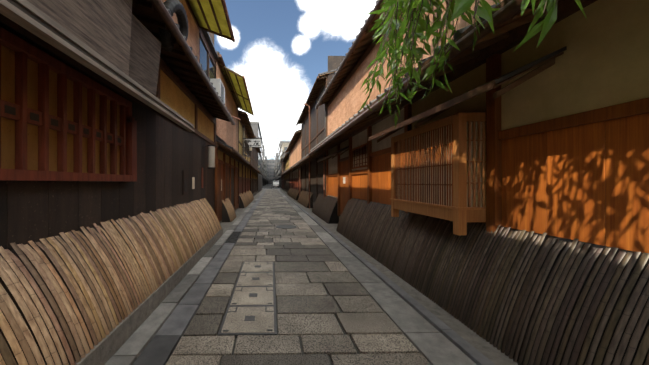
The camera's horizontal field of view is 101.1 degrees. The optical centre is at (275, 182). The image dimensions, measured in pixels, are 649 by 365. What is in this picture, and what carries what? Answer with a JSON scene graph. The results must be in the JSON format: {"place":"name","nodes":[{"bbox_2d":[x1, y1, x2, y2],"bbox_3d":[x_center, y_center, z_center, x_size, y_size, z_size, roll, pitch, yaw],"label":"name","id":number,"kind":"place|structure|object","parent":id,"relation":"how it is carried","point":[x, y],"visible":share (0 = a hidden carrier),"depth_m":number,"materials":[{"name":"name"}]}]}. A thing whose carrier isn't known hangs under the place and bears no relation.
{"place":"outdoors","nodes":[
{"label":"outdoors","id":0,"kind":"place"},
{"bbox_2d":[262,184,281,188],"bbox_3d":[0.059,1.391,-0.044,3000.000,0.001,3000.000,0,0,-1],"label":"ground","id":1,"kind":"structure","parent":0,"point":[267,186],"depth_m":73.23,"materials":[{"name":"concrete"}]},
{"bbox_2d":[0,0,234,364],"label":"building","id":2,"kind":"structure","parent":1,"relation":"on","point":[110,110],"depth_m":2.36,"materials":[{"name":"brown wood"}]},
{"bbox_2d":[0,198,220,364],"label":"bamboo fence","id":3,"kind":"object","parent":2,"relation":"on","point":[69,298],"visible":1,"depth_m":2.02,"materials":[{"name":"brown wood"}]},
{"bbox_2d":[182,140,214,199],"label":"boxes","id":4,"kind":"object","parent":2,"relation":"attached to","point":[211,154],"visible":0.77,"depth_m":6.47,"materials":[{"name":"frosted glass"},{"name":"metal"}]},
{"bbox_2d":[214,51,253,222],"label":"building","id":5,"kind":"structure","parent":1,"relation":"on","point":[228,156],"depth_m":9.79,"materials":[{"name":"brown wood"}]},
{"bbox_2d":[238,110,261,207],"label":"building","id":6,"kind":"structure","parent":1,"relation":"on","point":[248,141],"depth_m":15.40,"materials":[{"name":"brown wood"}]},
{"bbox_2d":[250,136,262,195],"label":"building","id":7,"kind":"structure","parent":1,"relation":"on","point":[254,173],"depth_m":27.46,"materials":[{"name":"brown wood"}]},
{"bbox_2d":[250,122,262,191],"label":"building","id":8,"kind":"structure","parent":1,"relation":"on","point":[256,129],"depth_m":39.26,"materials":[{"name":"brown wood"}]},
{"bbox_2d":[262,138,281,186],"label":"pole wires","id":9,"kind":"object","parent":1,"relation":"on","point":[271,162],"visible":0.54,"depth_m":77.88,"materials":[{"name":"metal"}]},
{"bbox_2d":[273,181,278,187],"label":"van","id":10,"kind":"object","parent":1,"relation":"on","point":[275,183],"visible":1,"depth_m":68.09,"materials":[{"name":"white paint"}]},
{"bbox_2d":[278,152,288,189],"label":"building","id":11,"kind":"structure","parent":1,"relation":"on","point":[282,181],"depth_m":47.06,"materials":[{"name":"brown wood"}]},
{"bbox_2d":[280,153,288,192],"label":"building","id":12,"kind":"structure","parent":1,"relation":"on","point":[285,160],"depth_m":36.74,"materials":[{"name":"brown wood"}]},
{"bbox_2d":[283,129,300,194],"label":"building","id":13,"kind":"structure","parent":1,"relation":"on","point":[294,147],"depth_m":22.81,"materials":[{"name":"brown wood"}]},
{"bbox_2d":[292,56,344,208],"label":"building","id":14,"kind":"structure","parent":1,"relation":"on","point":[312,120],"depth_m":12.86,"materials":[{"name":"brown wood"}]},
{"bbox_2d":[308,0,648,252],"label":"building","id":15,"kind":"structure","parent":1,"relation":"on","point":[549,135],"depth_m":2.32,"materials":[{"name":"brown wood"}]},
{"bbox_2d":[214,0,376,159],"label":"sky","id":16,"kind":"structure","parent":0,"point":[280,48],"materials":[{"name":"white"}]},
{"bbox_2d":[104,189,521,364],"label":"alley paving","id":17,"kind":"structure","parent":0,"point":[341,299],"depth_m":2.75,"materials":[{"name":"stone"}]},
{"bbox_2d":[222,198,235,221],"bbox_3d":[-1.705,0.983,9.711,0.347,0.768,1.425,0,0,-1],"label":"bamboo fence","id":18,"kind":"object","parent":17,"relation":"on","point":[228,213],"visible":0.98,"depth_m":9.13,"materials":[{"name":"brown wood"}]},
{"bbox_2d":[239,190,253,207],"bbox_3d":[-1.854,0.981,17.658,0.347,0.771,7.532,0,0,-1],"label":"bamboo fence","id":19,"kind":"object","parent":17,"relation":"on","point":[246,198],"visible":0.96,"depth_m":15.52,"materials":[{"name":"brown wood"}]},
{"bbox_2d":[218,262,276,337],"bbox_3d":[-0.271,1.369,3.431,0.530,0.036,2.160,0,0,-1],"label":"utility cover","id":20,"kind":"object","parent":17,"relation":"on","point":[251,308],"visible":0.98,"depth_m":2.92,"materials":[{"name":"metal"}]},
{"bbox_2d":[276,225,296,228],"bbox_3d":[0.327,1.369,8.063,0.660,0.035,0.660,0,0,-1],"label":"manhole","id":21,"kind":"object","parent":17,"relation":"on","point":[286,226],"visible":0.94,"depth_m":8.09,"materials":[{"name":"metal"}]},
{"bbox_2d":[287,188,298,199],"bbox_3d":[1.600,0.961,24.973,0.362,0.772,10.012,0,0,-1],"label":"bamboo fence","id":22,"kind":"object","parent":17,"relation":"on","point":[293,193],"visible":1,"depth_m":22.82,"materials":[{"name":"brown wood"}]},
{"bbox_2d":[297,190,312,207],"bbox_3d":[1.764,0.936,16.226,0.362,0.822,4.709,0,0,-1],"label":"bamboo fence","id":23,"kind":"object","parent":17,"relation":"on","point":[303,199],"visible":0.92,"depth_m":15.14,"materials":[{"name":"brown wood"}]},
{"bbox_2d":[312,193,338,223],"bbox_3d":[1.865,0.911,10.289,0.382,0.871,3.386,0,0,-1],"label":"bamboo fence","id":24,"kind":"object","parent":17,"relation":"on","point":[325,209],"visible":0.96,"depth_m":9.40,"materials":[{"name":"brown wood"}]},
{"bbox_2d":[336,198,648,364],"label":"bamboo fence","id":25,"kind":"object","parent":17,"relation":"on","point":[523,297],"visible":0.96,"depth_m":2.08,"materials":[{"name":"brown wood"}]},
{"bbox_2d":[359,0,586,126],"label":"tree","id":26,"kind":"object","parent":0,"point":[415,23],"visible":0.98,"depth_m":2.03,"materials":[{"name":"green plant"}]},
{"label":"cross street","id":27,"kind":"structure","parent":0,"visible":0},
{"bbox_2d":[262,161,265,185],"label":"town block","id":28,"kind":"structure","parent":27,"relation":"on","point":[263,172],"depth_m":96.40,"materials":[{"name":"grey glass"}]},
{"bbox_2d":[262,145,266,179],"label":"town block","id":29,"kind":"structure","parent":27,"relation":"on","point":[263,147],"depth_m":112.69,"materials":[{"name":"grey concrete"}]},
{"bbox_2d":[265,156,267,183],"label":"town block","id":30,"kind":"structure","parent":27,"relation":"on","point":[267,168],"depth_m":222.60,"materials":[{"name":"grey glass"}]},
{"bbox_2d":[267,160,274,183],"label":"building","id":31,"kind":"structure","parent":27,"relation":"on","point":[270,176],"depth_m":240.41,"materials":[{"name":"grey concrete"}]},
{"bbox_2d":[274,153,277,180],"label":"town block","id":32,"kind":"structure","parent":27,"relation":"on","point":[276,157],"depth_m":140.39,"materials":[{"name":"grey glass"}]},
{"bbox_2d":[277,142,289,178],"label":"town block","id":33,"kind":"structure","parent":27,"relation":"on","point":[284,146],"depth_m":70.32,"materials":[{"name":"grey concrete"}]},
{"bbox_2d":[278,141,290,185],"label":"town block","id":34,"kind":"structure","parent":27,"relation":"on","point":[280,142],"depth_m":92.38,"materials":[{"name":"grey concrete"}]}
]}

